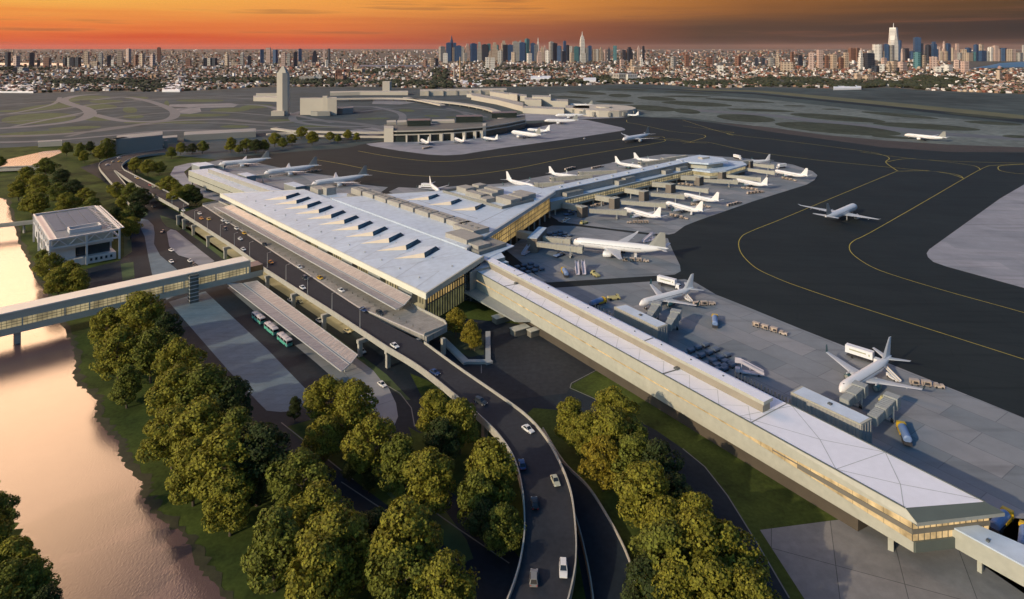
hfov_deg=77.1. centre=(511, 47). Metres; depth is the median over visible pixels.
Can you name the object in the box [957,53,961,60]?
tower
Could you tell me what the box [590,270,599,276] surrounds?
pushback tug
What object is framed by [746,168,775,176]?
boarding bridge
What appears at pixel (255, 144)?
tree
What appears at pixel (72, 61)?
tower
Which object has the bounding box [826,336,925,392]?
airliner
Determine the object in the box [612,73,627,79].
tower
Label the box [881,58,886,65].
tower
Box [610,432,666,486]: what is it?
tree
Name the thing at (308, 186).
boarding bridge
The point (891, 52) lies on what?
tower
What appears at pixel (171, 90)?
warehouse
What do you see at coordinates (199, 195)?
tree
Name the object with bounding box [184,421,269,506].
tree
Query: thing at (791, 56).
tower
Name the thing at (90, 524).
river
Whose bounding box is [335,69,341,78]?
tower
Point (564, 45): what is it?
tower
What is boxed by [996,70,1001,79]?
tower
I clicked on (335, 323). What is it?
roadway
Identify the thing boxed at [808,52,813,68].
tower
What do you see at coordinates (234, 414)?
tree
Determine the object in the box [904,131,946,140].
airliner
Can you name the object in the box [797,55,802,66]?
tower
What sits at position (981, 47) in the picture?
tower
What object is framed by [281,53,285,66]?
tower
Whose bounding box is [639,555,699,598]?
tree
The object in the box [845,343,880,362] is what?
catering truck
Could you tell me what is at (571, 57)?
tower
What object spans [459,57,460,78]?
chimney
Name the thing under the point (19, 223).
footbridge
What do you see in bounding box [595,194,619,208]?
gate tower
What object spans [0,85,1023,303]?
airfield
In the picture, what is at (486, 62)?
tower
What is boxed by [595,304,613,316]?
post fence
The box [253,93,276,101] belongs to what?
terminal
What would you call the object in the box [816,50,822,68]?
tower
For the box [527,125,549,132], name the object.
airliner
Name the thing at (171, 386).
tree
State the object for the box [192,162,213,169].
gate house
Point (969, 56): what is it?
tower
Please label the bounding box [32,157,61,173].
tree
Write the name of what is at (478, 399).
car
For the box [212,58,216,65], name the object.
tower
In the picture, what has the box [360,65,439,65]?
canal
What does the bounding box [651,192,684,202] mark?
boarding bridge
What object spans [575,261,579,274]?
mobile stairs
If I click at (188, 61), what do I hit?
tower
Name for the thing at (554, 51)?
tower
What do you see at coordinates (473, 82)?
warehouse
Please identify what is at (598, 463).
tree
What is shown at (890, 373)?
belt loader
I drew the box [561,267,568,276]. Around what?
fuel truck
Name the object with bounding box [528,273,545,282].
gate house
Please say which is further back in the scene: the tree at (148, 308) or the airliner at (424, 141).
the airliner at (424, 141)
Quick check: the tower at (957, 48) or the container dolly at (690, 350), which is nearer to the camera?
the container dolly at (690, 350)
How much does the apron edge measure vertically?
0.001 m
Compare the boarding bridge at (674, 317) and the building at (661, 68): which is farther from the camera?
the building at (661, 68)
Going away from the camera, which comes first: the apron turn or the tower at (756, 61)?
the apron turn
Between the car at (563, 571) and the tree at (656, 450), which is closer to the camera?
the car at (563, 571)
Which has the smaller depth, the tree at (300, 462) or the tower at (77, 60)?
the tree at (300, 462)
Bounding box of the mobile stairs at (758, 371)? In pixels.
[735,357,763,376]
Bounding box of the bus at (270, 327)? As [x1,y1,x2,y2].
[264,321,278,335]
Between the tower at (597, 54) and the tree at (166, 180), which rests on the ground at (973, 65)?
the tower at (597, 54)
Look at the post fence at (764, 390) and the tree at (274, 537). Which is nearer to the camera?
the tree at (274, 537)
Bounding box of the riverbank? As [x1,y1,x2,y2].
[2,198,235,598]
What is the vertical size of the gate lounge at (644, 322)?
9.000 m
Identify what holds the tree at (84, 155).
on the lawn at (760, 501)
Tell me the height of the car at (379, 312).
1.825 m
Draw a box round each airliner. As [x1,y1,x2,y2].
[219,151,271,166]
[264,157,319,176]
[312,166,368,186]
[412,137,439,144]
[424,176,447,190]
[447,136,473,142]
[483,135,500,140]
[501,171,533,185]
[511,128,544,137]
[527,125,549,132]
[545,115,577,123]
[549,166,575,179]
[555,110,586,117]
[569,101,592,105]
[572,231,669,259]
[612,156,641,168]
[621,127,649,142]
[624,207,666,218]
[632,153,659,163]
[639,273,702,309]
[666,201,709,212]
[684,192,723,202]
[737,177,770,186]
[751,154,770,163]
[776,168,808,177]
[799,203,875,220]
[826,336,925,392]
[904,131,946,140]
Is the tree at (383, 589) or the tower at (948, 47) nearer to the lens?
the tree at (383, 589)
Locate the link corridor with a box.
[952,525,1023,586]
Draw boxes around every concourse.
[188,168,279,193]
[477,258,1004,552]
[543,155,746,214]
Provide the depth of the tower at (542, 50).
6242.83 m
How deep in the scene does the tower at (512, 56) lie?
5428.02 m
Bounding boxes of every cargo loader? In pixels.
[553,250,564,257]
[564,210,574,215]
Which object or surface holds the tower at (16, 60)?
on the ground at (973, 65)
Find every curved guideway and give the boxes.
[266,128,383,137]
[337,97,500,118]
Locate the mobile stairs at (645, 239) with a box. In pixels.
[642,232,654,242]
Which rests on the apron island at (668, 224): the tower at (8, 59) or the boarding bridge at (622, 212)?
the boarding bridge at (622, 212)
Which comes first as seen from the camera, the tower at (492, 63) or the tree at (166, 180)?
the tree at (166, 180)
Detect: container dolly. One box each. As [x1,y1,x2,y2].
[686,347,694,353]
[694,344,701,350]
[697,352,705,358]
[701,341,709,347]
[705,349,712,355]
[708,357,717,362]
[711,346,719,352]
[712,361,720,366]
[716,354,724,361]
[720,366,728,371]
[721,358,728,362]
[722,351,731,357]
[728,361,736,368]
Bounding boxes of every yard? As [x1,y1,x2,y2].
[84,254,158,301]
[454,320,594,399]
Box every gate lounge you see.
[614,304,667,343]
[791,386,871,443]
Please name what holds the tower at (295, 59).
on the ground at (973, 65)
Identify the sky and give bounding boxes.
[0,0,1023,48]
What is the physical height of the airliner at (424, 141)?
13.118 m
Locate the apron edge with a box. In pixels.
[389,186,456,192]
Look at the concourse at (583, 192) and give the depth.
580.24 m
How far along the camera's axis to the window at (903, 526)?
168.13 m
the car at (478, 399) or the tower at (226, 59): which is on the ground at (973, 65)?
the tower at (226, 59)
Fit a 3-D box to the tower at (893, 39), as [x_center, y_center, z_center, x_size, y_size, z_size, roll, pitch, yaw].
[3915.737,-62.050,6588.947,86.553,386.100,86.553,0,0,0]
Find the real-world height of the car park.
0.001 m
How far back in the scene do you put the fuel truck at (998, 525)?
172.75 m
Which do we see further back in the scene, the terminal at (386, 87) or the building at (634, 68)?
the building at (634, 68)
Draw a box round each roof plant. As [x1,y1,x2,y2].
[310,185,506,254]
[443,183,535,208]
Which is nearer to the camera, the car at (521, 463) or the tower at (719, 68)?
the car at (521, 463)
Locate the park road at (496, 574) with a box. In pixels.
[250,409,519,598]
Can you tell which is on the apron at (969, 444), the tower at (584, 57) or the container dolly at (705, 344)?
the container dolly at (705, 344)
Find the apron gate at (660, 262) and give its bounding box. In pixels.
[507,226,680,282]
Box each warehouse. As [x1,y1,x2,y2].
[0,85,32,92]
[38,140,61,146]
[110,135,176,154]
[117,131,162,153]
[162,84,179,91]
[184,128,255,140]
[463,80,481,85]
[531,76,550,80]
[583,78,595,81]
[833,85,860,89]
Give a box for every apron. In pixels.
[208,160,387,192]
[368,119,624,154]
[556,279,1023,592]
[927,185,1023,287]
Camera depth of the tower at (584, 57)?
5426.36 m
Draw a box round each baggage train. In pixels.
[590,202,606,206]
[623,257,648,261]
[627,220,647,222]
[669,213,688,219]
[677,182,692,185]
[691,203,710,207]
[693,300,715,306]
[727,201,741,206]
[741,186,757,189]
[747,190,764,194]
[752,320,787,335]
[781,176,796,180]
[909,378,944,388]
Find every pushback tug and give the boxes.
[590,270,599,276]
[607,294,620,300]
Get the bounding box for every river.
[0,63,83,64]
[0,150,61,171]
[0,198,225,598]
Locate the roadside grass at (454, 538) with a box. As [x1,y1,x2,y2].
[121,211,472,560]
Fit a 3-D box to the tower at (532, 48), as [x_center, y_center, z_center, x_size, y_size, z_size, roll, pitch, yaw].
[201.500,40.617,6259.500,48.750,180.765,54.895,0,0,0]
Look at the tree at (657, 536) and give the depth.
145.17 m
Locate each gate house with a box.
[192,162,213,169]
[238,172,255,180]
[284,182,305,189]
[516,227,546,252]
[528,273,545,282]
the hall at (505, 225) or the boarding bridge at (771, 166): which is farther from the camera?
the boarding bridge at (771, 166)
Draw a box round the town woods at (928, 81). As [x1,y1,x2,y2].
[0,50,1023,92]
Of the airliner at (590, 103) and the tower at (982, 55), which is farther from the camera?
the tower at (982, 55)
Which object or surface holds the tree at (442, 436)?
on the lawn at (760, 501)
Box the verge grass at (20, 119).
[0,96,455,134]
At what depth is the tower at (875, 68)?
3463.97 m
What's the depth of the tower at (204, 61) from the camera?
4461.20 m
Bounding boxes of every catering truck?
[419,183,432,188]
[657,275,680,289]
[733,154,741,159]
[776,163,786,168]
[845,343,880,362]
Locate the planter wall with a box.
[440,331,492,364]
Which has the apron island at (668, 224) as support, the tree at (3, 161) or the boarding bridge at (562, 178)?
the boarding bridge at (562, 178)
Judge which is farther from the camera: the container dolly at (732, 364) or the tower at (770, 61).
the tower at (770, 61)
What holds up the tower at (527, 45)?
on the ground at (973, 65)
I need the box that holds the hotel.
[300,96,336,115]
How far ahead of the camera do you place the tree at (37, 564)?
145.96 m
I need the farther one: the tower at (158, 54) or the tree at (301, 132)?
the tower at (158, 54)
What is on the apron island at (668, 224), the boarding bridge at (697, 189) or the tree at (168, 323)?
the boarding bridge at (697, 189)
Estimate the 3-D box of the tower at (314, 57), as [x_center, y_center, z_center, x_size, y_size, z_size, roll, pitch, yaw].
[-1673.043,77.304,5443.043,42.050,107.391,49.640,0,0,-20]
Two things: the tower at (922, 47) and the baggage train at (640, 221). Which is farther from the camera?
the tower at (922, 47)
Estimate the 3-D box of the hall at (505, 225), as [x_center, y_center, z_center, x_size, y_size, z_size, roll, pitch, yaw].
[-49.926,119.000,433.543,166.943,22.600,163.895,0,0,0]
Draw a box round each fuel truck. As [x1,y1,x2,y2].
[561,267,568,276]
[588,296,606,306]
[711,313,717,327]
[896,420,912,446]
[990,505,1013,534]
[1017,520,1023,543]
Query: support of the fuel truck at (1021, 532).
on the apron at (969, 444)
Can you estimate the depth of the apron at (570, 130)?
891.17 m
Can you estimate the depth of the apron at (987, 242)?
422.29 m
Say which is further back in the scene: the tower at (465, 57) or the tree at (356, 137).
the tower at (465, 57)
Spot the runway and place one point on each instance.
(943, 112)
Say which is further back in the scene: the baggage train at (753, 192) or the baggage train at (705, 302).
the baggage train at (753, 192)
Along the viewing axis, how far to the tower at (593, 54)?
6247.82 m
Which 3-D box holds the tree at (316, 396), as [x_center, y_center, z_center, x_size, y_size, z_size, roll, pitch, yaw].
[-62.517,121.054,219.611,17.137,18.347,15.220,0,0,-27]
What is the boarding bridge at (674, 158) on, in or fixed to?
on the apron island at (668, 224)
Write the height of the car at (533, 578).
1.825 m
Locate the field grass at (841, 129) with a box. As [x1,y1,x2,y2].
[557,88,1023,138]
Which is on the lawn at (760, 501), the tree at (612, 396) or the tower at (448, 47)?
the tree at (612, 396)
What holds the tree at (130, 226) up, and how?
on the lawn at (760, 501)
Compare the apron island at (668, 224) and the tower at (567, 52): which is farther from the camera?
the tower at (567, 52)
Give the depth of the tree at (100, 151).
730.45 m
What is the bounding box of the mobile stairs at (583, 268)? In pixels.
[581,259,585,273]
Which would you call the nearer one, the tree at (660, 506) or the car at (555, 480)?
the tree at (660, 506)
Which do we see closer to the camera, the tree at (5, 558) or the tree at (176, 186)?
the tree at (5, 558)
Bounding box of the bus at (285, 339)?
[277,331,292,346]
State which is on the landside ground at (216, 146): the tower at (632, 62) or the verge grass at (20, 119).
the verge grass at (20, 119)
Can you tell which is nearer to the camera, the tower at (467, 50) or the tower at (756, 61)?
the tower at (756, 61)
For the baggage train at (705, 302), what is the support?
on the apron at (969, 444)
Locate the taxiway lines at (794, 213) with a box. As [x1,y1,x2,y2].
[321,120,1023,358]
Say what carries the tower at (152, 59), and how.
on the ground at (973, 65)
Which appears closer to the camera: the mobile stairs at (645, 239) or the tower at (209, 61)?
the mobile stairs at (645, 239)
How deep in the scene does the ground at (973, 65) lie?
6123.49 m
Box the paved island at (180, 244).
[167,229,213,264]
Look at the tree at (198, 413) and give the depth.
191.45 m
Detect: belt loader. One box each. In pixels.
[683,293,692,301]
[885,365,901,381]
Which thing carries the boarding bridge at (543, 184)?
on the apron island at (668, 224)
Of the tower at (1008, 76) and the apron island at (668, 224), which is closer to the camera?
the apron island at (668, 224)
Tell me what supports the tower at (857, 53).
on the ground at (973, 65)
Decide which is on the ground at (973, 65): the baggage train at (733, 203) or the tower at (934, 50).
the tower at (934, 50)
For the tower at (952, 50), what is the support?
on the ground at (973, 65)
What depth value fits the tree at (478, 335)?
273.66 m
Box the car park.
[169,99,436,135]
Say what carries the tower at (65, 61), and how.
on the ground at (973, 65)
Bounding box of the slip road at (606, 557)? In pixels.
[542,427,634,598]
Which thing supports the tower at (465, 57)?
on the ground at (973, 65)
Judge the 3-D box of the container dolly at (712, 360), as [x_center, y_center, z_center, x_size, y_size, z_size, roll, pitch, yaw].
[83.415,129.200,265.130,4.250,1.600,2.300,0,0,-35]
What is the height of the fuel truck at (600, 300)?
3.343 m
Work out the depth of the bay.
4702.48 m
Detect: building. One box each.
[33,205,123,269]
[337,106,352,113]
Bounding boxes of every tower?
[5,52,10,66]
[13,56,19,66]
[18,67,28,71]
[29,52,34,66]
[43,57,51,66]
[63,57,66,65]
[70,57,74,65]
[75,57,80,66]
[84,51,89,65]
[90,61,97,66]
[98,52,102,66]
[107,55,111,65]
[117,51,122,66]
[126,49,130,62]
[133,55,137,66]
[139,53,144,66]
[150,54,154,66]
[157,47,160,62]
[186,58,191,66]
[203,58,206,65]
[207,58,211,65]
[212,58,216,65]
[225,52,228,66]
[240,53,243,66]
[247,56,250,64]
[260,49,263,62]
[266,48,270,62]
[271,66,289,115]
[273,50,277,62]
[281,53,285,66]
[287,53,289,65]
[293,52,296,66]
[298,49,301,62]
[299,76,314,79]
[312,51,316,62]
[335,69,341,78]
[337,75,346,78]
[422,60,426,66]
[430,57,433,66]
[439,46,444,60]
[443,53,447,62]
[446,42,450,60]
[450,36,452,60]
[453,43,455,60]
[456,45,460,60]
[461,47,463,60]
[463,53,466,62]
[465,44,469,60]
[470,43,476,60]
[477,42,481,60]
[481,44,487,60]
[485,57,488,68]
[490,58,494,68]
[491,42,497,60]
[497,50,502,62]
[500,41,505,50]
[503,45,507,60]
[508,44,512,60]
[511,52,514,62]
[512,41,517,60]
[519,42,524,60]
[525,38,529,60]
[527,53,531,62]
[530,43,534,60]
[534,44,537,60]
[537,51,541,62]
[540,47,543,60]
[545,50,548,62]
[549,41,553,60]
[552,43,556,60]
[557,45,560,60]
[561,51,565,62]
[562,202,587,217]
[563,41,565,50]
[566,45,568,60]
[569,46,572,60]
[570,52,573,62]
[573,46,578,60]
[580,33,584,60]
[582,53,585,62]
[585,48,587,60]
[588,45,591,60]
[592,49,595,60]
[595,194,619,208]
[596,49,598,60]
[599,47,602,60]
[604,50,606,60]
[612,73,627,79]
[613,46,616,60]
[622,50,625,59]
[624,187,648,200]
[626,47,632,60]
[626,74,637,79]
[630,59,634,65]
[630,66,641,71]
[637,45,639,60]
[642,46,644,60]
[649,67,657,71]
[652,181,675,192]
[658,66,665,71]
[671,56,675,66]
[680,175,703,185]
[684,54,688,66]
[706,57,711,66]
[717,65,722,71]
[717,172,725,178]
[735,56,740,66]
[742,160,752,167]
[755,58,758,66]
[768,57,772,66]
[775,52,778,65]
[780,62,792,71]
[790,52,793,66]
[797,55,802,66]
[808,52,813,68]
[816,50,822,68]
[824,55,828,68]
[830,54,836,68]
[838,57,842,68]
[843,52,848,67]
[848,48,854,60]
[854,73,860,79]
[855,48,859,60]
[858,50,862,68]
[861,75,873,79]
[863,53,874,68]
[871,66,878,71]
[872,44,882,60]
[878,64,884,71]
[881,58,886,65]
[883,44,888,60]
[885,63,891,71]
[888,23,898,60]
[889,45,894,60]
[890,61,896,71]
[897,62,906,70]
[898,40,901,60]
[901,47,904,60]
[904,48,908,60]
[909,51,914,59]
[913,37,920,51]
[913,52,921,68]
[921,43,923,54]
[922,55,925,68]
[925,44,930,60]
[929,56,936,68]
[930,42,937,58]
[933,67,941,71]
[937,47,939,60]
[940,65,952,71]
[942,41,945,60]
[945,51,947,60]
[946,43,950,60]
[951,48,954,60]
[953,49,956,60]
[954,60,960,68]
[955,44,958,52]
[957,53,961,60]
[960,49,966,60]
[960,61,968,71]
[967,53,972,60]
[973,44,978,60]
[978,51,986,60]
[979,44,983,50]
[987,47,992,60]
[991,45,998,60]
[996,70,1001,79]
[1000,48,1006,60]
[1005,74,1012,80]
[1006,49,1012,60]
[1013,49,1015,60]
[1016,53,1022,60]
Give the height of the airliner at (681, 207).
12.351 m
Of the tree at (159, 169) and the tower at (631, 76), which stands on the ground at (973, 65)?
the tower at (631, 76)
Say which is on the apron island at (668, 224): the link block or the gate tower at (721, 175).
the gate tower at (721, 175)
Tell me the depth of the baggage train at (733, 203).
530.40 m
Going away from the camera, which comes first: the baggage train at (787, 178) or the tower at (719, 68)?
the baggage train at (787, 178)
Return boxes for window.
[0,267,248,329]
[477,280,989,540]
[565,171,691,202]
[693,166,744,175]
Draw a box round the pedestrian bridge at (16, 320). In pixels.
[0,256,262,343]
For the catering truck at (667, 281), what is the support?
on the apron at (969, 444)
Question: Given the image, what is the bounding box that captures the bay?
[976,61,1023,67]
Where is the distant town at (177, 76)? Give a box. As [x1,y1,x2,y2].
[0,49,1023,90]
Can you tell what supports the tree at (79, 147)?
on the lawn at (760, 501)
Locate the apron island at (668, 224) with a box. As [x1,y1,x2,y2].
[487,154,816,234]
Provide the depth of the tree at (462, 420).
203.86 m
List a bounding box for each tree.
[0,156,7,165]
[0,490,20,530]
[0,512,14,547]
[0,534,40,570]
[0,551,18,564]
[0,556,52,598]
[5,554,60,598]
[7,179,27,200]
[15,166,34,184]
[17,191,45,216]
[24,173,52,194]
[25,192,50,213]
[31,252,66,278]
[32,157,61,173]
[32,582,63,598]
[33,249,48,265]
[43,266,71,294]
[46,182,70,200]
[51,169,70,182]
[53,192,79,212]
[55,260,80,285]
[57,179,84,195]
[58,142,73,155]
[62,267,90,291]
[73,142,85,156]
[75,187,96,205]
[78,150,88,160]
[83,196,102,212]
[84,141,94,150]
[87,306,126,345]
[89,322,141,380]
[92,145,106,158]
[100,138,115,150]
[104,147,116,158]
[104,205,121,222]
[106,182,124,197]
[107,364,142,408]
[112,291,165,333]
[115,196,128,210]
[117,209,134,225]
[118,326,179,382]
[120,182,140,203]
[121,216,142,238]
[127,187,155,204]
[128,157,142,172]
[128,201,148,218]
[135,403,196,468]
[138,159,156,175]
[144,362,195,424]
[150,337,206,381]
[151,311,185,345]
[154,161,167,172]
[155,176,178,191]
[164,435,209,506]
[165,146,176,158]
[165,363,229,420]
[166,189,184,199]
[167,394,226,467]
[171,183,182,189]
[175,142,185,154]
[179,184,197,202]
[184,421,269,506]
[185,143,197,151]
[189,187,203,204]
[196,140,209,153]
[200,469,255,536]
[208,375,253,417]
[213,405,257,448]
[224,137,236,152]
[224,420,294,506]
[233,144,242,153]
[240,138,251,151]
[240,503,303,594]
[249,139,261,150]
[260,139,269,149]
[264,447,335,525]
[268,132,280,146]
[276,137,288,148]
[284,479,353,553]
[284,533,352,598]
[286,134,297,143]
[286,396,301,419]
[294,126,307,138]
[294,502,369,598]
[301,374,345,418]
[301,414,347,462]
[305,131,318,143]
[324,131,334,139]
[331,377,380,442]
[334,134,341,141]
[340,413,402,480]
[340,461,356,481]
[342,130,351,138]
[351,506,390,565]
[353,132,359,141]
[362,494,443,596]
[364,537,429,598]
[378,432,417,497]
[400,446,456,515]
[413,547,480,598]
[415,389,452,431]
[420,416,460,461]
[440,397,479,453]
[445,307,466,337]
[457,468,497,526]
[460,319,479,349]
[463,436,518,504]
[463,496,501,546]
[467,326,481,350]
[483,502,526,556]
[554,396,582,443]
[565,410,598,459]
[577,434,623,491]
[590,405,630,458]
[591,385,640,428]
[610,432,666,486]
[612,460,670,527]
[620,551,679,598]
[624,416,648,453]
[628,516,705,598]
[632,437,684,489]
[638,495,685,555]
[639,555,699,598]
[656,506,740,594]
[664,471,693,500]
[670,490,718,525]
[674,551,747,598]
[692,521,769,598]
[714,562,781,598]
[728,554,765,598]
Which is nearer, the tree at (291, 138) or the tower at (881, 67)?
the tree at (291, 138)
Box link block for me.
[470,252,508,300]
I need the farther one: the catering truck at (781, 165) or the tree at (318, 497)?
the catering truck at (781, 165)
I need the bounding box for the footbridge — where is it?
[0,220,32,232]
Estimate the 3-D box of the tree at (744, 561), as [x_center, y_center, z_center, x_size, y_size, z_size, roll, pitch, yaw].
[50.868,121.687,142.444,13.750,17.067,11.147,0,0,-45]
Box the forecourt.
[760,518,1023,598]
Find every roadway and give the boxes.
[99,148,576,598]
[186,226,353,332]
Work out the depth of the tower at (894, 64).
3467.62 m
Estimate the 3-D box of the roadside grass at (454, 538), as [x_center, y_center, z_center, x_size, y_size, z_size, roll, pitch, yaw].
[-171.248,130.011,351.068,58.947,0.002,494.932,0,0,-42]
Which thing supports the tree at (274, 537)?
on the lawn at (760, 501)
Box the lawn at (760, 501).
[0,143,837,598]
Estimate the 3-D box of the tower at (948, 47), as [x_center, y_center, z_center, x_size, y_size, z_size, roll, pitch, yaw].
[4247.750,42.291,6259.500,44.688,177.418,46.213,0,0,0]
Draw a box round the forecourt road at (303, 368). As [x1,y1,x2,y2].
[81,162,788,598]
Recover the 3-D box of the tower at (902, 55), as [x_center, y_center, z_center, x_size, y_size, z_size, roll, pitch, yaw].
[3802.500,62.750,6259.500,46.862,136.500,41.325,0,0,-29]
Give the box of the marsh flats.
[795,89,1023,112]
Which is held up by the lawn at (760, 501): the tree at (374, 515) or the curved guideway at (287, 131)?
the tree at (374, 515)
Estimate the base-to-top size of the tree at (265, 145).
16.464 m
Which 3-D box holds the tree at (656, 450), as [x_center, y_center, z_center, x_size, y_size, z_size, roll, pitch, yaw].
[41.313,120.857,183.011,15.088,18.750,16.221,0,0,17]
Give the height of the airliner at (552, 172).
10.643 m
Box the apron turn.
[170,162,230,203]
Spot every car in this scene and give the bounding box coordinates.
[343,328,350,333]
[375,309,383,315]
[377,380,386,387]
[390,342,398,348]
[429,368,440,375]
[474,395,486,405]
[518,459,525,469]
[521,424,534,433]
[529,568,537,586]
[531,496,538,509]
[550,474,560,486]
[559,557,567,577]
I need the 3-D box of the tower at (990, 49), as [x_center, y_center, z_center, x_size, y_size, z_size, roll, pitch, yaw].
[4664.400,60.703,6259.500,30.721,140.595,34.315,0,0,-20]
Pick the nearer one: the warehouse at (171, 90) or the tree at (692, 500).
the tree at (692, 500)
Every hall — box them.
[220,189,513,316]
[330,185,555,263]
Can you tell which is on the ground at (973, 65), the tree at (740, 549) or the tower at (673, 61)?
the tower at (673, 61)
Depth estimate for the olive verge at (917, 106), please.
1473.86 m
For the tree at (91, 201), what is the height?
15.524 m
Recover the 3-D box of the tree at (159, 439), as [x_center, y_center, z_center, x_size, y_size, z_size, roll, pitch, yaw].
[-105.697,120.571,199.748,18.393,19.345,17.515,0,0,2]
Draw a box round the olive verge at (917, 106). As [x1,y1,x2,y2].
[682,89,1023,118]
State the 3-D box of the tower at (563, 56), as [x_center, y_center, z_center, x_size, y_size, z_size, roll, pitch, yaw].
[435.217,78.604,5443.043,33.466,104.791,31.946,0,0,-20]
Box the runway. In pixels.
[626,87,1023,122]
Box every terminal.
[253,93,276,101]
[330,81,407,95]
[384,111,525,141]
[420,88,506,95]
[467,90,636,116]
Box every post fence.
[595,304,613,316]
[735,371,789,402]
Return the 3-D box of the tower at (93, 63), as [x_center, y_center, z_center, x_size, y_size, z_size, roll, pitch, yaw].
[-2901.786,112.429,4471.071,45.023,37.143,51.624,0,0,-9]
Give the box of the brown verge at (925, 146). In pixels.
[715,122,1023,151]
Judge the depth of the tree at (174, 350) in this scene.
237.75 m
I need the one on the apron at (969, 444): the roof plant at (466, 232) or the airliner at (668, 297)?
the airliner at (668, 297)
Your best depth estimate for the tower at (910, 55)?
6246.76 m
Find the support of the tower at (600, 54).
on the ground at (973, 65)
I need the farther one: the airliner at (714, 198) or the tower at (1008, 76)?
the tower at (1008, 76)
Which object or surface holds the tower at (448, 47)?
on the ground at (973, 65)
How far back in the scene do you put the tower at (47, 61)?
4455.64 m
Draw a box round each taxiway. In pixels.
[185,117,1023,417]
[550,91,1023,146]
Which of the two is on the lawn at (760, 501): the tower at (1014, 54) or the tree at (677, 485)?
the tree at (677, 485)
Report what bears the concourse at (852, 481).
on the airfield
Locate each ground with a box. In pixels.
[0,49,1023,94]
[0,88,514,157]
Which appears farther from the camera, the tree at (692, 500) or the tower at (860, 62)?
the tower at (860, 62)
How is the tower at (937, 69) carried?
on the ground at (973, 65)
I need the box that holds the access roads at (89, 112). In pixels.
[0,94,485,142]
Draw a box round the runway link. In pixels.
[693,109,1023,140]
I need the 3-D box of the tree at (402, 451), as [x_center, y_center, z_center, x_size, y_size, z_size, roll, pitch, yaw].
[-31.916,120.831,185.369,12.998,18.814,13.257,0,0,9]
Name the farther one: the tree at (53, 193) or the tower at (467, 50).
the tower at (467, 50)
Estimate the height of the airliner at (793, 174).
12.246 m
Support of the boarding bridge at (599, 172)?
on the apron island at (668, 224)
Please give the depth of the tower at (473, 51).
6234.91 m
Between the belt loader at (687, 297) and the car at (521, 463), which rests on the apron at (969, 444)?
the belt loader at (687, 297)
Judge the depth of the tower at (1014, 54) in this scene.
6243.84 m
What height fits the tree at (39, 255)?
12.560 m
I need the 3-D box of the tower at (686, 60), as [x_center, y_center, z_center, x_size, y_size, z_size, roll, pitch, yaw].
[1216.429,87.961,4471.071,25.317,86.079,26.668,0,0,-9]
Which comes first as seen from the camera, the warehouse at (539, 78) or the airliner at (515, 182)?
the airliner at (515, 182)
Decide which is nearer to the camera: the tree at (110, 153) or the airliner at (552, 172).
the airliner at (552, 172)
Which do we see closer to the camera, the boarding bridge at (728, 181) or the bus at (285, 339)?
the bus at (285, 339)
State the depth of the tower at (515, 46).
6238.88 m
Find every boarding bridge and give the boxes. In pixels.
[214,164,225,169]
[256,173,268,181]
[305,184,316,188]
[534,181,563,187]
[537,241,583,257]
[543,236,571,243]
[550,174,592,181]
[578,170,616,178]
[589,208,626,219]
[621,200,665,210]
[638,159,667,165]
[647,300,661,319]
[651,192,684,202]
[661,155,687,161]
[665,308,681,330]
[676,185,708,195]
[704,179,737,187]
[726,174,761,181]
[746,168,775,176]
[753,163,774,168]
[839,380,867,408]
[867,391,900,426]
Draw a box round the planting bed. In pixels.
[438,315,483,356]
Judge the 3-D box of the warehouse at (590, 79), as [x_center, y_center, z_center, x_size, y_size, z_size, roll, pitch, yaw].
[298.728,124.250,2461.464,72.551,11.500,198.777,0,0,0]
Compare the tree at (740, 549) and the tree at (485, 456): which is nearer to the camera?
the tree at (740, 549)
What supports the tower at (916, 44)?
on the ground at (973, 65)
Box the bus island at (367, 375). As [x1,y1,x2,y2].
[228,286,397,424]
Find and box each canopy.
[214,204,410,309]
[227,281,357,371]
[463,288,539,337]
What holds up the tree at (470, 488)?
on the lawn at (760, 501)
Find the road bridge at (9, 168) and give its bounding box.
[0,165,35,170]
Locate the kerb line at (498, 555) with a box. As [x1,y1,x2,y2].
[281,364,789,597]
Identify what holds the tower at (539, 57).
on the ground at (973, 65)
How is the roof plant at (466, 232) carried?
on the hall at (505, 225)
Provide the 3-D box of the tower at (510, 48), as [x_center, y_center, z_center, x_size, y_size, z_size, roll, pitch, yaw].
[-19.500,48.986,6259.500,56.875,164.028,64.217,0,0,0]
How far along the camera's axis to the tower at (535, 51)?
6239.80 m
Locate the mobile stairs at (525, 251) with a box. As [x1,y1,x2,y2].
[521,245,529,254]
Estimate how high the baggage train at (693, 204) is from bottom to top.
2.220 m
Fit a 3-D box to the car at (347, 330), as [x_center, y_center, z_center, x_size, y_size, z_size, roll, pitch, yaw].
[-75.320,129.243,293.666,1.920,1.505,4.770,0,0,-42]
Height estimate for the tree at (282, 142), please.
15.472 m
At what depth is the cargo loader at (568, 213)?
498.75 m
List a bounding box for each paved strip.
[137,219,176,299]
[169,291,305,411]
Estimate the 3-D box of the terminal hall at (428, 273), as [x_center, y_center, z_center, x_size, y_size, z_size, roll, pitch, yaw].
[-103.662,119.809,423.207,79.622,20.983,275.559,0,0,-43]
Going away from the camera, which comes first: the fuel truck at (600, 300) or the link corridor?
the link corridor
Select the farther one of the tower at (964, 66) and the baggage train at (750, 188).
the tower at (964, 66)

